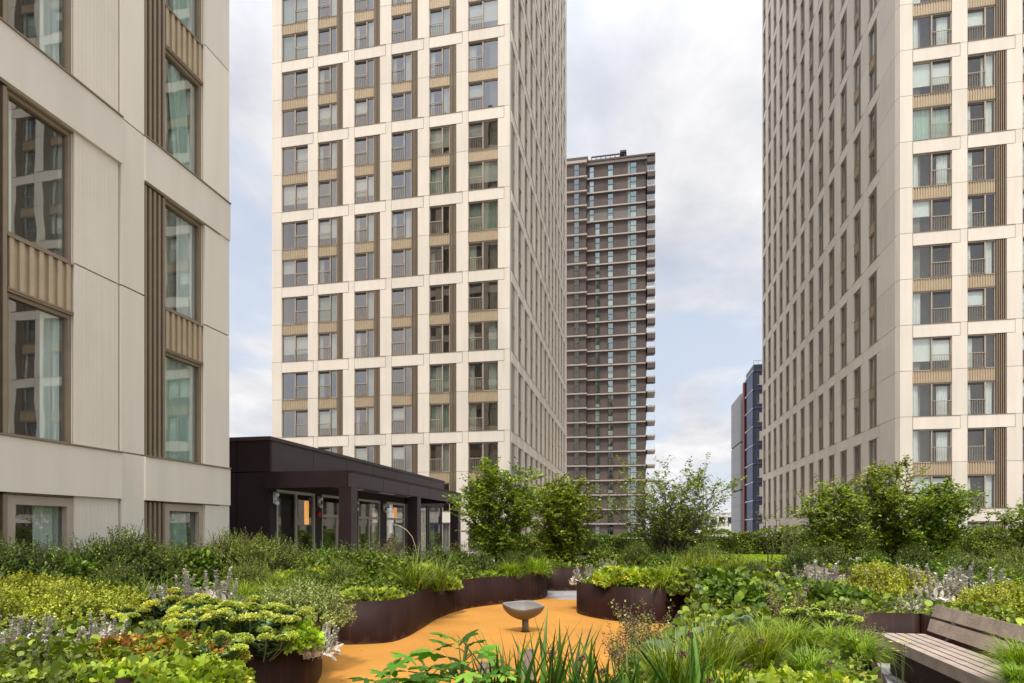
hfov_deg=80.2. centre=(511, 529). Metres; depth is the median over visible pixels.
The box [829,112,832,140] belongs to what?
window
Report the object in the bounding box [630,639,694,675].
blue grey plant
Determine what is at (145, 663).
lime plant
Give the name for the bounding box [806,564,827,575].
bench
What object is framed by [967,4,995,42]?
window
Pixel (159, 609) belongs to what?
stonecrop
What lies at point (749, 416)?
window
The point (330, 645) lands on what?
silver plant
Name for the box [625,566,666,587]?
lime plant
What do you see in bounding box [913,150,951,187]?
window
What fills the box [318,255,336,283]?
window
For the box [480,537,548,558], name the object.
hedge
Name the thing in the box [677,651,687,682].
seed head stalk
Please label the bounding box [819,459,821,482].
window
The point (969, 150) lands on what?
window
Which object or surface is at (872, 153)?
window
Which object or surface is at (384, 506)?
wall light
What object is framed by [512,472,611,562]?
multi stem tree
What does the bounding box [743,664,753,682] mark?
seed head stalk
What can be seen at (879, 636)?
wispy plant
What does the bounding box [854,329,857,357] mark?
window
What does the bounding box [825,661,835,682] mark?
seed head stalk
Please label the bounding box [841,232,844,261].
window
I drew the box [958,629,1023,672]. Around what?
mop grass
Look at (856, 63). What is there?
window
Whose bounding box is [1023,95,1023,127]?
window
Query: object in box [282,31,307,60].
window
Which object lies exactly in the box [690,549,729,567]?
tall grass
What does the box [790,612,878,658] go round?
mop grass
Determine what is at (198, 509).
window frame
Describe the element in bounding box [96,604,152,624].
stonecrop
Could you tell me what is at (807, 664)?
mop grass
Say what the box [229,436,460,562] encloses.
pavilion
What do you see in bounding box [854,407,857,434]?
window
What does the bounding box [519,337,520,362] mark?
window
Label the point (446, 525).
window
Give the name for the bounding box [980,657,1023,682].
mop grass
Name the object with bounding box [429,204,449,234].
window
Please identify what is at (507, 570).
mop grass
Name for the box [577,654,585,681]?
seed head stalk
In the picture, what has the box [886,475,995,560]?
multi stem tree
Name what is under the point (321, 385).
window
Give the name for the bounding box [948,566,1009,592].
silver plant
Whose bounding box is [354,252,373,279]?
window
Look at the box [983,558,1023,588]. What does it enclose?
leafy shrub
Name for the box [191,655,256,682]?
lime plant
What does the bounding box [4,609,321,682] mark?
planter
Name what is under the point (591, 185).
window
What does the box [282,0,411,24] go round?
window
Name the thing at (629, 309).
window
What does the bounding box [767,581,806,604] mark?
broad leaf plant
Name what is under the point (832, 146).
window
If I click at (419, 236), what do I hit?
apartment tower
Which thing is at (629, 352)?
window
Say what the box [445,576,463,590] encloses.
lime plant
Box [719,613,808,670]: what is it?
tall grass
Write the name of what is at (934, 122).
window
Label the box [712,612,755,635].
blue grey plant
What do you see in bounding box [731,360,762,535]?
office tower
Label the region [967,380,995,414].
window
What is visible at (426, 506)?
window
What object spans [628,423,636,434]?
window
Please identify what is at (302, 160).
window
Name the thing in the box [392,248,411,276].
window
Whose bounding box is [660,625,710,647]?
blue grey plant
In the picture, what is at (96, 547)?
dark shrub
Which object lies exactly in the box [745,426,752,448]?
window
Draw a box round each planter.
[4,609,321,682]
[330,572,547,644]
[548,567,648,590]
[577,580,693,622]
[602,604,886,682]
[769,569,923,577]
[809,607,1023,662]
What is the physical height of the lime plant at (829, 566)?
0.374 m
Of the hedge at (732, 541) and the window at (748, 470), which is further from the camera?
the window at (748, 470)
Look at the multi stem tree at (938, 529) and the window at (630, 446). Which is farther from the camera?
the window at (630, 446)
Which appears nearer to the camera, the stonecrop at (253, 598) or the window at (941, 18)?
the stonecrop at (253, 598)
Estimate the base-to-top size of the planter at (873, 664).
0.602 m
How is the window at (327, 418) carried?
in the apartment tower at (419, 236)
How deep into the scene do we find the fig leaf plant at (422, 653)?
3.23 m
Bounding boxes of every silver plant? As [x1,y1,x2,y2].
[0,614,32,649]
[1,614,62,657]
[37,630,79,657]
[68,612,128,644]
[146,574,217,601]
[173,566,237,606]
[302,620,342,660]
[568,564,592,585]
[599,558,616,567]
[788,565,830,580]
[803,559,845,584]
[812,565,868,585]
[891,595,929,614]
[902,563,968,605]
[913,562,993,596]
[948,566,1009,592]
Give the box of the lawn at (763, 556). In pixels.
[620,554,805,564]
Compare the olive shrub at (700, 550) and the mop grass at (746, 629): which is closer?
the mop grass at (746, 629)
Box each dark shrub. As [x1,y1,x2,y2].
[0,532,40,575]
[0,534,79,582]
[64,533,140,579]
[76,517,179,588]
[89,557,148,593]
[420,543,458,572]
[461,547,499,570]
[495,549,528,573]
[743,557,766,571]
[781,540,827,574]
[815,539,855,570]
[890,541,941,570]
[932,550,993,584]
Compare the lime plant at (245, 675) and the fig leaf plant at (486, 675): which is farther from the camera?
the lime plant at (245, 675)
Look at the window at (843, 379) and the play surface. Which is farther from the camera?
the window at (843, 379)
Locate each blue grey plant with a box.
[629,636,674,653]
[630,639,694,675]
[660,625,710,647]
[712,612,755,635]
[718,635,779,667]
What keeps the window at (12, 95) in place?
in the apartment block
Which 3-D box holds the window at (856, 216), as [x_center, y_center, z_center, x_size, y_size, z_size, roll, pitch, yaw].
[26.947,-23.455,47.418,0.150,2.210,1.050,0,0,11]
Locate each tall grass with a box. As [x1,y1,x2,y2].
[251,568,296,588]
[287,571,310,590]
[618,625,744,682]
[654,608,773,672]
[674,550,706,568]
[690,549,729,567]
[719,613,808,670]
[720,554,748,568]
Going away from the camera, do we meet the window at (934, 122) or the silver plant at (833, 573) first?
the silver plant at (833, 573)
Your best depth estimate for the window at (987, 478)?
39.06 m
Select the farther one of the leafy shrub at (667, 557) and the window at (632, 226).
the window at (632, 226)
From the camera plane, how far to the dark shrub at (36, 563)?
8.24 m
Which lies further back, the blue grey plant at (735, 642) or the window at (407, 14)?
the window at (407, 14)
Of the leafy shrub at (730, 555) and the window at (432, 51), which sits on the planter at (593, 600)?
the leafy shrub at (730, 555)
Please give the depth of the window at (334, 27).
47.91 m
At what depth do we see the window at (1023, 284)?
38.70 m
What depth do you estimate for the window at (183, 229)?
12.84 m
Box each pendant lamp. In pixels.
[304,496,308,524]
[393,507,396,517]
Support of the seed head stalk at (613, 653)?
in the planter at (873, 664)
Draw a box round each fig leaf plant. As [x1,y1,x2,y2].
[348,629,519,682]
[368,669,429,682]
[478,672,497,682]
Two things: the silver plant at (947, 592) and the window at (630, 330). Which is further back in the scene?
the window at (630, 330)
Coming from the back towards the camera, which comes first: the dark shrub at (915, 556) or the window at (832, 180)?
the window at (832, 180)
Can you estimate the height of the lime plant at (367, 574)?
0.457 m
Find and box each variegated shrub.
[225,593,264,604]
[254,572,368,628]
[586,567,598,573]
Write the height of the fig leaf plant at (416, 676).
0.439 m
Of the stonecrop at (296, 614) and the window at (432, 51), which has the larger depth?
the window at (432, 51)
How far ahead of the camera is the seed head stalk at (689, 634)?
3.57 m
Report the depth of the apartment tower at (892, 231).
40.91 m
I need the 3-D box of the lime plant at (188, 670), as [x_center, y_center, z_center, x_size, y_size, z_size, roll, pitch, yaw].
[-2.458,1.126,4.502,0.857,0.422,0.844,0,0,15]
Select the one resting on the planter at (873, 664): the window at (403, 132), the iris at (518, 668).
the iris at (518, 668)
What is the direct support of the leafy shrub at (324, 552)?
on the planter
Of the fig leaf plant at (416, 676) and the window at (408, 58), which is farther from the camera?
the window at (408, 58)
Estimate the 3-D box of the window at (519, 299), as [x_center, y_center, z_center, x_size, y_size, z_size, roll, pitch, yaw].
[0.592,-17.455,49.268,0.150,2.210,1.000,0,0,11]
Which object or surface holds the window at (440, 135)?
in the apartment tower at (419, 236)
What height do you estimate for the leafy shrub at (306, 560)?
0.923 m
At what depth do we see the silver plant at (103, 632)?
5.56 m
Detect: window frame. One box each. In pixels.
[7,495,73,554]
[165,504,202,549]
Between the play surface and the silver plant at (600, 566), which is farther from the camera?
the silver plant at (600, 566)
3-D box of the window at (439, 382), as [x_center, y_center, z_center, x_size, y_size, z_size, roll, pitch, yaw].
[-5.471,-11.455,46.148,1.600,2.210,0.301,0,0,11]
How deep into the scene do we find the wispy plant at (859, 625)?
5.93 m
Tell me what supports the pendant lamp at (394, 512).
hanging from the pavilion
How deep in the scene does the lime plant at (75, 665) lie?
4.29 m
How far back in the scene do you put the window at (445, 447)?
46.16 m
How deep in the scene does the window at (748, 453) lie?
140.99 m
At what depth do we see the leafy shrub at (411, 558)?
12.92 m
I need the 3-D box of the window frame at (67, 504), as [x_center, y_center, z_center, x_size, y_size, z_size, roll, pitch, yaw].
[-7.385,0.550,9.500,0.100,2.140,1.080,0,0,11]
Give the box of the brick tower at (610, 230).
[567,152,654,537]
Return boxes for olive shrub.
[136,538,199,588]
[195,524,272,583]
[225,558,277,589]
[229,532,307,582]
[320,556,365,591]
[617,541,655,566]
[682,540,722,564]
[985,544,1023,575]
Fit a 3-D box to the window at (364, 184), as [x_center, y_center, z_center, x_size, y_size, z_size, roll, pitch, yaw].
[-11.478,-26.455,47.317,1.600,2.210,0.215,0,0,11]
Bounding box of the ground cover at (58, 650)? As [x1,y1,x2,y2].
[0,555,1023,682]
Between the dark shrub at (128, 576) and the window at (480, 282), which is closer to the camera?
the dark shrub at (128, 576)
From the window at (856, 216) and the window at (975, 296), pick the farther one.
the window at (856, 216)
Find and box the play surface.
[317,598,671,682]
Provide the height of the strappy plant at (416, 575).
1.022 m
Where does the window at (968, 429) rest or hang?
in the apartment tower at (892, 231)
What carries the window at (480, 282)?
in the apartment tower at (419, 236)
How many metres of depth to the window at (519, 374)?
49.54 m
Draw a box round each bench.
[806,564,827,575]
[875,605,1023,682]
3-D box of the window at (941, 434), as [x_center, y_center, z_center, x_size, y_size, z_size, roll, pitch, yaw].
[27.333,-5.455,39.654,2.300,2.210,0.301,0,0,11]
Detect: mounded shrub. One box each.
[0,568,110,616]
[0,576,154,635]
[0,581,78,635]
[824,558,972,606]
[910,577,1023,619]
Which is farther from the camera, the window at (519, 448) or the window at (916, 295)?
the window at (519, 448)
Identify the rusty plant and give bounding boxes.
[81,631,143,661]
[129,628,202,658]
[180,640,251,663]
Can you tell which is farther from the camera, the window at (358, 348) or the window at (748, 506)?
the window at (748, 506)
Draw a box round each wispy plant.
[602,615,650,672]
[608,598,674,653]
[761,578,810,625]
[830,601,872,636]
[857,624,886,654]
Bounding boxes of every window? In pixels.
[4,492,73,555]
[5,85,73,262]
[7,0,70,72]
[7,289,73,442]
[163,197,202,323]
[163,502,202,551]
[165,45,202,177]
[165,349,202,462]
[173,0,200,41]
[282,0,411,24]
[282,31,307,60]
[282,69,307,99]
[282,107,307,136]
[282,144,307,174]
[282,182,307,211]
[282,220,307,249]
[282,258,307,286]
[282,296,307,324]
[282,334,307,361]
[282,372,307,399]
[282,409,307,436]
[318,26,336,54]
[318,64,336,94]
[318,102,336,130]
[318,141,336,170]
[318,179,336,207]
[318,217,336,246]
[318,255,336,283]
[318,293,336,321]
[318,332,336,359]
[318,370,336,397]
[318,408,336,435]
[318,446,336,452]
[354,19,373,48]
[354,58,373,88]
[354,97,373,125]
[354,174,373,202]
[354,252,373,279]
[354,290,373,319]
[354,329,373,357]
[354,368,373,396]
[354,406,373,434]
[355,135,373,165]
[355,213,373,242]
[355,445,373,462]
[391,13,411,42]
[391,52,411,82]
[391,91,411,120]
[391,130,411,160]
[392,170,411,198]
[392,209,411,238]
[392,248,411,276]
[392,287,411,316]
[392,326,411,354]
[392,366,411,394]
[392,405,411,432]
[392,444,411,471]
[392,523,401,550]
[397,508,439,546]
[426,506,427,556]
[429,6,449,36]
[429,45,449,76]
[429,85,449,115]
[429,125,449,155]
[429,165,449,194]
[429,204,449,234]
[429,244,449,273]
[429,284,449,313]
[429,324,449,352]
[429,363,449,392]
[429,403,449,431]
[429,443,449,471]
[429,506,441,552]
[430,483,449,510]
[430,522,449,551]
[468,0,497,29]
[468,38,497,70]
[468,78,497,109]
[468,118,497,150]
[468,159,497,189]
[468,199,497,230]
[468,240,497,270]
[468,280,497,310]
[468,320,497,350]
[468,361,497,390]
[468,401,497,430]
[468,442,497,471]
[468,522,495,551]
[519,299,520,327]
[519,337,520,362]
[519,374,520,401]
[519,411,520,437]
[519,448,520,475]
[589,167,593,177]
[589,181,593,192]
[595,412,599,421]
[608,256,612,261]
[628,161,636,173]
[628,176,636,187]
[628,190,636,202]
[628,205,636,216]
[628,219,636,231]
[628,234,636,246]
[628,248,636,260]
[628,263,636,275]
[628,278,636,289]
[628,292,636,304]
[628,307,636,318]
[628,321,636,333]
[628,336,636,347]
[628,350,636,362]
[628,365,636,376]
[628,379,636,391]
[628,394,636,405]
[628,408,636,420]
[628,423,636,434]
[628,438,636,449]
[628,452,636,463]
[628,467,636,478]
[628,496,636,507]
[710,517,731,523]
[745,371,752,396]
[745,389,752,413]
[745,408,752,431]
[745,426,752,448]
[745,445,752,465]
[745,463,752,483]
[745,482,752,500]
[745,500,752,517]
[745,519,752,535]
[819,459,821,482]
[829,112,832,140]
[829,146,832,172]
[829,180,832,207]
[829,215,832,240]
[829,249,832,275]
[829,283,832,308]
[829,318,832,343]
[841,86,844,118]
[841,123,844,151]
[841,159,844,189]
[841,196,844,224]
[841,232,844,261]
[841,268,844,296]
[841,305,844,333]
[841,341,844,368]
[841,378,844,405]
[841,414,844,440]
[841,450,845,477]
[854,59,857,90]
[854,98,857,126]
[854,136,857,166]
[854,175,857,203]
[854,214,857,243]
[854,252,857,280]
[854,291,857,320]
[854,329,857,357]
[854,367,858,396]
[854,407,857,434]
[855,445,858,473]
[869,25,873,60]
[869,67,873,98]
[869,108,873,142]
[869,149,873,181]
[869,191,873,224]
[869,232,873,263]
[869,274,873,306]
[869,315,873,345]
[869,357,873,387]
[869,398,873,427]
[870,439,874,468]
[912,0,936,3]
[912,11,951,49]
[912,57,951,95]
[912,428,951,462]
[913,104,951,140]
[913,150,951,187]
[913,197,951,230]
[913,243,951,278]
[913,289,951,323]
[913,336,951,370]
[913,382,951,415]
[913,475,951,507]
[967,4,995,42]
[967,51,995,88]
[967,98,995,135]
[967,145,995,181]
[967,192,995,228]
[967,239,995,274]
[967,286,995,321]
[967,333,995,368]
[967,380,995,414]
[967,427,995,461]
[967,474,995,507]
[967,521,995,535]
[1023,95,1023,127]
[1023,142,1023,176]
[1023,237,1023,270]
[1023,284,1023,317]
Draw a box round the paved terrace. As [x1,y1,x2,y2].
[322,551,991,682]
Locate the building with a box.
[703,511,731,534]
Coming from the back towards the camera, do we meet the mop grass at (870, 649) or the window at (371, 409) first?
the window at (371, 409)
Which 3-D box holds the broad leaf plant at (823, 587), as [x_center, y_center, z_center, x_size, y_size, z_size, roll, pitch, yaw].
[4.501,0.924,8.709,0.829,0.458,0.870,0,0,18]
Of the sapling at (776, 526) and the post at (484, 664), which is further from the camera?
the sapling at (776, 526)
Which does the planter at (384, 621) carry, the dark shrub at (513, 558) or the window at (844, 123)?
the dark shrub at (513, 558)
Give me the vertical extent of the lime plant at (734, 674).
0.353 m
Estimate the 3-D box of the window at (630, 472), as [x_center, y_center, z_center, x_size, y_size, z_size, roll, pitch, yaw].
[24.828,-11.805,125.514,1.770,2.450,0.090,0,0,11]
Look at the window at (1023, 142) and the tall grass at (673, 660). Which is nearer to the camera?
the tall grass at (673, 660)
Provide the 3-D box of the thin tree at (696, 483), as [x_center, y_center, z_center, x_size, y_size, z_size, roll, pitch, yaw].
[4.223,-0.433,17.186,4.573,3.378,3.950,0,0,11]
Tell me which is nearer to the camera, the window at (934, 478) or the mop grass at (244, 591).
the mop grass at (244, 591)
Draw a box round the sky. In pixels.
[228,0,761,530]
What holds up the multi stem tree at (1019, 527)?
on the planter at (839, 573)
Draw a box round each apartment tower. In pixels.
[272,0,566,551]
[762,0,1023,536]
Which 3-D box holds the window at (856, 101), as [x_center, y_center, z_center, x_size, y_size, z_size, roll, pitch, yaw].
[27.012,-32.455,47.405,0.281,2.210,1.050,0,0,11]
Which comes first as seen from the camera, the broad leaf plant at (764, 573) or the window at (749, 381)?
the broad leaf plant at (764, 573)
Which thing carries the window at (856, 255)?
in the apartment tower at (892, 231)
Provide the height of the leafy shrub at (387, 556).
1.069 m
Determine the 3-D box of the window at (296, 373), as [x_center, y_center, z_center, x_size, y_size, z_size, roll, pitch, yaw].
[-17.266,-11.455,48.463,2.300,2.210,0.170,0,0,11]
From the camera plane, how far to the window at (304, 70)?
48.43 m
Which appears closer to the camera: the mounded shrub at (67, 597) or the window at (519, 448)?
the mounded shrub at (67, 597)
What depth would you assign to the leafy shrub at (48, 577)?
7.95 m
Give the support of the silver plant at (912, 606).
in the planter at (910, 623)
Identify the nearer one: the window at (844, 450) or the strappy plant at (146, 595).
the strappy plant at (146, 595)
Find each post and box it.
[479,661,488,674]
[524,649,533,679]
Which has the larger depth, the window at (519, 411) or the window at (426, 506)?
the window at (519, 411)
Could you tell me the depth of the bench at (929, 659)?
5.91 m
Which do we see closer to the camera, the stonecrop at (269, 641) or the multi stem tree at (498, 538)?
the stonecrop at (269, 641)
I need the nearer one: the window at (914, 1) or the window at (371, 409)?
the window at (914, 1)
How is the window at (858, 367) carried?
in the apartment tower at (892, 231)
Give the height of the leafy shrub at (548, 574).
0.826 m
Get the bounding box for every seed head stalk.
[547,649,556,682]
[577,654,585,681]
[598,668,607,682]
[610,650,620,681]
[628,632,635,675]
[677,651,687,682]
[685,631,695,673]
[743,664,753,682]
[756,639,765,668]
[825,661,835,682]
[832,621,839,671]
[875,646,882,682]
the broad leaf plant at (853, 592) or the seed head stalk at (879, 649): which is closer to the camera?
the seed head stalk at (879, 649)
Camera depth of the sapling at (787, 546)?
23.97 m
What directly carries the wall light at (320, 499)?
attached to the pavilion
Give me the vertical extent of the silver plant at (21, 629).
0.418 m
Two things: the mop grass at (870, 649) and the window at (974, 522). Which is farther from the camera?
the window at (974, 522)
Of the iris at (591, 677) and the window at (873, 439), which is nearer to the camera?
the iris at (591, 677)
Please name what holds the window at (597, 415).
in the brick tower at (610, 230)
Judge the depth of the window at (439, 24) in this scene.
46.19 m
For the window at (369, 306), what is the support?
in the apartment tower at (419, 236)
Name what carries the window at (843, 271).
in the apartment tower at (892, 231)
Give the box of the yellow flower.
[889,638,912,682]
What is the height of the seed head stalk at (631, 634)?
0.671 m
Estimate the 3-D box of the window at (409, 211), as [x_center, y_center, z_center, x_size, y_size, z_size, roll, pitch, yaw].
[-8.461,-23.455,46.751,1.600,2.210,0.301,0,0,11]
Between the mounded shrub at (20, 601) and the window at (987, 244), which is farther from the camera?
the window at (987, 244)
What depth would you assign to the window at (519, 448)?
49.60 m
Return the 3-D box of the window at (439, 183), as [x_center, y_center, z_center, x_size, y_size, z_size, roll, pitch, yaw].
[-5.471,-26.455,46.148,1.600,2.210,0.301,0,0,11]
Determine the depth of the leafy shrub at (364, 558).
11.42 m
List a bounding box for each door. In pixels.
[277,489,314,553]
[322,494,338,549]
[358,499,379,554]
[386,502,404,555]
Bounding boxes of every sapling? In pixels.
[747,506,787,560]
[780,521,801,556]
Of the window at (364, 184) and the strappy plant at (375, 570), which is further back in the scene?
the window at (364, 184)
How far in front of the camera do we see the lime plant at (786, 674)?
3.58 m
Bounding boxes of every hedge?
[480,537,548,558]
[510,531,665,554]
[677,528,782,554]
[778,524,928,556]
[950,527,1023,558]
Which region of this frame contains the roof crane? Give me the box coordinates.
[591,150,626,159]
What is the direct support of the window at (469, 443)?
in the apartment tower at (419, 236)
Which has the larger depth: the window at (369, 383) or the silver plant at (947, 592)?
the window at (369, 383)
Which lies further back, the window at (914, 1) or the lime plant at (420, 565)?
the window at (914, 1)
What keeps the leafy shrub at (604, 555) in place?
on the planter at (558, 580)
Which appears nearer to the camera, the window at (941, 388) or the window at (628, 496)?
the window at (941, 388)
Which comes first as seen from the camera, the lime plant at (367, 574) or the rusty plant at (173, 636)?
the rusty plant at (173, 636)
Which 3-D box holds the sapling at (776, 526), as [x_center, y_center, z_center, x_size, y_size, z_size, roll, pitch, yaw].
[8.876,0.344,20.959,1.253,2.463,1.014,0,0,-8]
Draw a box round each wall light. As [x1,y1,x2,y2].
[273,492,278,504]
[318,496,322,507]
[383,503,386,512]
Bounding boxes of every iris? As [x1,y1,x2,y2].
[446,634,508,682]
[460,622,536,682]
[478,607,582,682]
[523,617,603,682]
[546,628,649,682]
[586,640,677,682]
[632,622,734,682]
[675,652,767,682]
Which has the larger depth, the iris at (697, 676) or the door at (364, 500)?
the door at (364, 500)
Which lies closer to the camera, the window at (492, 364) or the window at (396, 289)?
the window at (492, 364)
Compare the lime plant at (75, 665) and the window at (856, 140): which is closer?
the lime plant at (75, 665)
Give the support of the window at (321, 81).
in the apartment tower at (419, 236)
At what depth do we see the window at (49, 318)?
9.89 m
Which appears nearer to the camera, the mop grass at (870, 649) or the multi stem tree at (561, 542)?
the mop grass at (870, 649)
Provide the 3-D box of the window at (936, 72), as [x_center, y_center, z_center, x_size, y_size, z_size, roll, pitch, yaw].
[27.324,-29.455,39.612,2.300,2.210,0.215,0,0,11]
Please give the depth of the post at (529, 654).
5.96 m
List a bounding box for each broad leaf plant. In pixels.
[334,575,378,590]
[448,565,479,579]
[665,562,718,597]
[689,573,756,610]
[696,565,749,581]
[711,575,791,613]
[740,567,797,587]
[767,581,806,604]
[784,575,819,601]
[803,579,852,607]
[825,583,877,609]
[959,574,1012,590]
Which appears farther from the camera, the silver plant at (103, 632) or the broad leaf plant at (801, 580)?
the broad leaf plant at (801, 580)
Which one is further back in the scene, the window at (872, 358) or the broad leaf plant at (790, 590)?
the window at (872, 358)
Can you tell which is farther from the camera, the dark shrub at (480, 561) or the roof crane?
the roof crane
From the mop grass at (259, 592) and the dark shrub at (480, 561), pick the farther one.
the dark shrub at (480, 561)
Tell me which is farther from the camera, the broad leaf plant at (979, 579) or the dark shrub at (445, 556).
the dark shrub at (445, 556)
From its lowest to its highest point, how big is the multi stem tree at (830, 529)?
2.754 m
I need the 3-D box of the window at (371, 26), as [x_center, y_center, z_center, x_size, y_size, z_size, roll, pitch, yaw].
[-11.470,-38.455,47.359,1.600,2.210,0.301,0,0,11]
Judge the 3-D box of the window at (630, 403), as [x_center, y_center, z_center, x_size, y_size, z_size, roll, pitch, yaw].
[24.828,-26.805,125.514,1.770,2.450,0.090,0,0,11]
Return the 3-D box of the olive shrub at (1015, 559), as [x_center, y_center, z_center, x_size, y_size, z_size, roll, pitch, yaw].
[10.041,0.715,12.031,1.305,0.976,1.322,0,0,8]
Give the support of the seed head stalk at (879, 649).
in the planter at (873, 664)
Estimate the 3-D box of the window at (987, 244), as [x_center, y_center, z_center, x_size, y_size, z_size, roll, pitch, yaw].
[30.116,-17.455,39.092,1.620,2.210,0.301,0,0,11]
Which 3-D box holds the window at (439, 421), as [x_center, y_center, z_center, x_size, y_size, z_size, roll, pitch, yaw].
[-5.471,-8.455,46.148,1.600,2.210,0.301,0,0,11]
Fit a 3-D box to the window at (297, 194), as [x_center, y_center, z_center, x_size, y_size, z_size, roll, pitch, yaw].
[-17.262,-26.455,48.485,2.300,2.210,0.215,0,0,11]
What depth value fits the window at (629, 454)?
125.58 m
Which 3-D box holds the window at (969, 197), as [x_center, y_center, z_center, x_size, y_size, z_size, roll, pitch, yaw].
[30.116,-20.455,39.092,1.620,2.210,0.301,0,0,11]
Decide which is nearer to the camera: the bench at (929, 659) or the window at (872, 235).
the bench at (929, 659)
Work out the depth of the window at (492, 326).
45.46 m
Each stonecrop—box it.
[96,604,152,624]
[132,587,210,619]
[162,607,235,638]
[166,597,242,626]
[178,630,254,659]
[200,602,293,634]
[216,595,282,618]
[223,625,299,661]
[257,604,314,628]
[779,601,864,635]
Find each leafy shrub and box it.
[16,569,79,605]
[27,532,106,582]
[75,566,125,595]
[163,535,232,589]
[269,540,325,574]
[287,564,328,587]
[302,540,346,564]
[320,538,393,584]
[355,538,412,577]
[393,544,435,569]
[447,540,477,565]
[520,547,554,578]
[582,543,620,567]
[649,547,682,569]
[706,549,748,568]
[852,545,892,569]
[929,547,968,575]
[960,552,1014,570]
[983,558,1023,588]
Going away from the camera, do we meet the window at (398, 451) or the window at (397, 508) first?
the window at (397, 508)
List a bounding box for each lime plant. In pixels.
[23,658,121,682]
[63,652,182,682]
[147,653,238,682]
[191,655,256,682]
[267,569,298,585]
[273,618,326,654]
[303,565,339,586]
[337,585,378,600]
[339,567,373,579]
[371,585,406,599]
[408,562,442,575]
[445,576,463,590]
[478,569,496,576]
[589,564,638,588]
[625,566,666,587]
[696,664,751,682]
[731,663,820,682]
[797,669,866,682]
[822,562,844,570]
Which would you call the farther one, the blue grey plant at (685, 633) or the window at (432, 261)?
the window at (432, 261)
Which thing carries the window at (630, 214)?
in the brick tower at (610, 230)
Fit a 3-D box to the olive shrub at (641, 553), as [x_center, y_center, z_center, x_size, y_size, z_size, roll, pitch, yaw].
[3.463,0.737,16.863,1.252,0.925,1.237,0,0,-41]
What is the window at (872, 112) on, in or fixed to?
in the apartment tower at (892, 231)
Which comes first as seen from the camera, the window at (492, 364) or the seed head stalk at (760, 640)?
the seed head stalk at (760, 640)
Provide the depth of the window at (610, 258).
126.38 m
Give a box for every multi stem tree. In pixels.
[442,454,560,564]
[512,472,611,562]
[785,474,882,558]
[854,453,939,562]
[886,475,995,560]
[984,498,1023,564]
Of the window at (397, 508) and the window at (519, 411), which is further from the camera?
the window at (519, 411)
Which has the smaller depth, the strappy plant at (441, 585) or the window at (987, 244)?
the strappy plant at (441, 585)
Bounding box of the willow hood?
[382,534,400,557]
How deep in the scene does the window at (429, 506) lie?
31.71 m
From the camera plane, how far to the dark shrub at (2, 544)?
8.27 m
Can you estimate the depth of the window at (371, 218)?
47.34 m
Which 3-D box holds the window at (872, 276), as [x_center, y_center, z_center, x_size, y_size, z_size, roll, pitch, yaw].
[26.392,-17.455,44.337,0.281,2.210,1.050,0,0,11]
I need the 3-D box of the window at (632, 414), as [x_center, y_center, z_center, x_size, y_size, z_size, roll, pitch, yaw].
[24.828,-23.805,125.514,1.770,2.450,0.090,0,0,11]
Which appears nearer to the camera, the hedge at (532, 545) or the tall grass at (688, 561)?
the tall grass at (688, 561)
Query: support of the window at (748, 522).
in the office tower at (746, 431)
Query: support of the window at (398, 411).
in the apartment tower at (419, 236)
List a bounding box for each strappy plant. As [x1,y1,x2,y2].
[116,568,167,598]
[132,572,189,599]
[372,558,395,581]
[376,543,463,592]
[414,551,470,594]
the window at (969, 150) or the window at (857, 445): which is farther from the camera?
the window at (857, 445)
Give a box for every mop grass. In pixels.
[218,578,264,600]
[243,578,284,597]
[423,575,437,591]
[493,557,535,575]
[519,552,561,576]
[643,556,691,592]
[735,614,810,646]
[745,613,850,658]
[760,637,868,677]
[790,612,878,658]
[824,626,905,669]
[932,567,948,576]
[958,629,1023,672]
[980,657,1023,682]
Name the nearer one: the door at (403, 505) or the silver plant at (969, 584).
the silver plant at (969, 584)
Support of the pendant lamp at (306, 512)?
hanging from the pavilion
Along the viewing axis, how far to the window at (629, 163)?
125.55 m
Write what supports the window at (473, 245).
in the apartment tower at (419, 236)
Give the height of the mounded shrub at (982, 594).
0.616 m
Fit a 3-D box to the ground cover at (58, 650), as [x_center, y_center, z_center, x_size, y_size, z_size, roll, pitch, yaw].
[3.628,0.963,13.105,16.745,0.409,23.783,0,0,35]
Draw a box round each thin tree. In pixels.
[586,452,746,556]
[633,489,729,558]
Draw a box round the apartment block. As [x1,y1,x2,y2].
[0,0,230,562]
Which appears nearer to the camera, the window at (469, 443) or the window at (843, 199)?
the window at (469, 443)
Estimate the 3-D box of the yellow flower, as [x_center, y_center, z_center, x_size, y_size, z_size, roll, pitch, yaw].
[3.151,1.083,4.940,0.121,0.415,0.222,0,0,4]
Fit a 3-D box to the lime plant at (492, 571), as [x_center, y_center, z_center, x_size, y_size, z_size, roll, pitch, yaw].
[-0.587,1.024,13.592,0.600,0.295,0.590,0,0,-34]
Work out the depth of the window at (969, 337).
39.05 m
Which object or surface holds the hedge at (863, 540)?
on the lawn bed
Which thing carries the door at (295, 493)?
in the pavilion
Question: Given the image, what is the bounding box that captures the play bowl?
[502,600,543,632]
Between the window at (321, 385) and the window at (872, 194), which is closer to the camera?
the window at (872, 194)
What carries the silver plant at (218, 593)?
in the planter at (294, 666)
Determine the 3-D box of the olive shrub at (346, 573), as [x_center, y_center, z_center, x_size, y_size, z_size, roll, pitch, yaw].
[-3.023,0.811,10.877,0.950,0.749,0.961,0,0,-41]
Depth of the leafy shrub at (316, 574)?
10.14 m

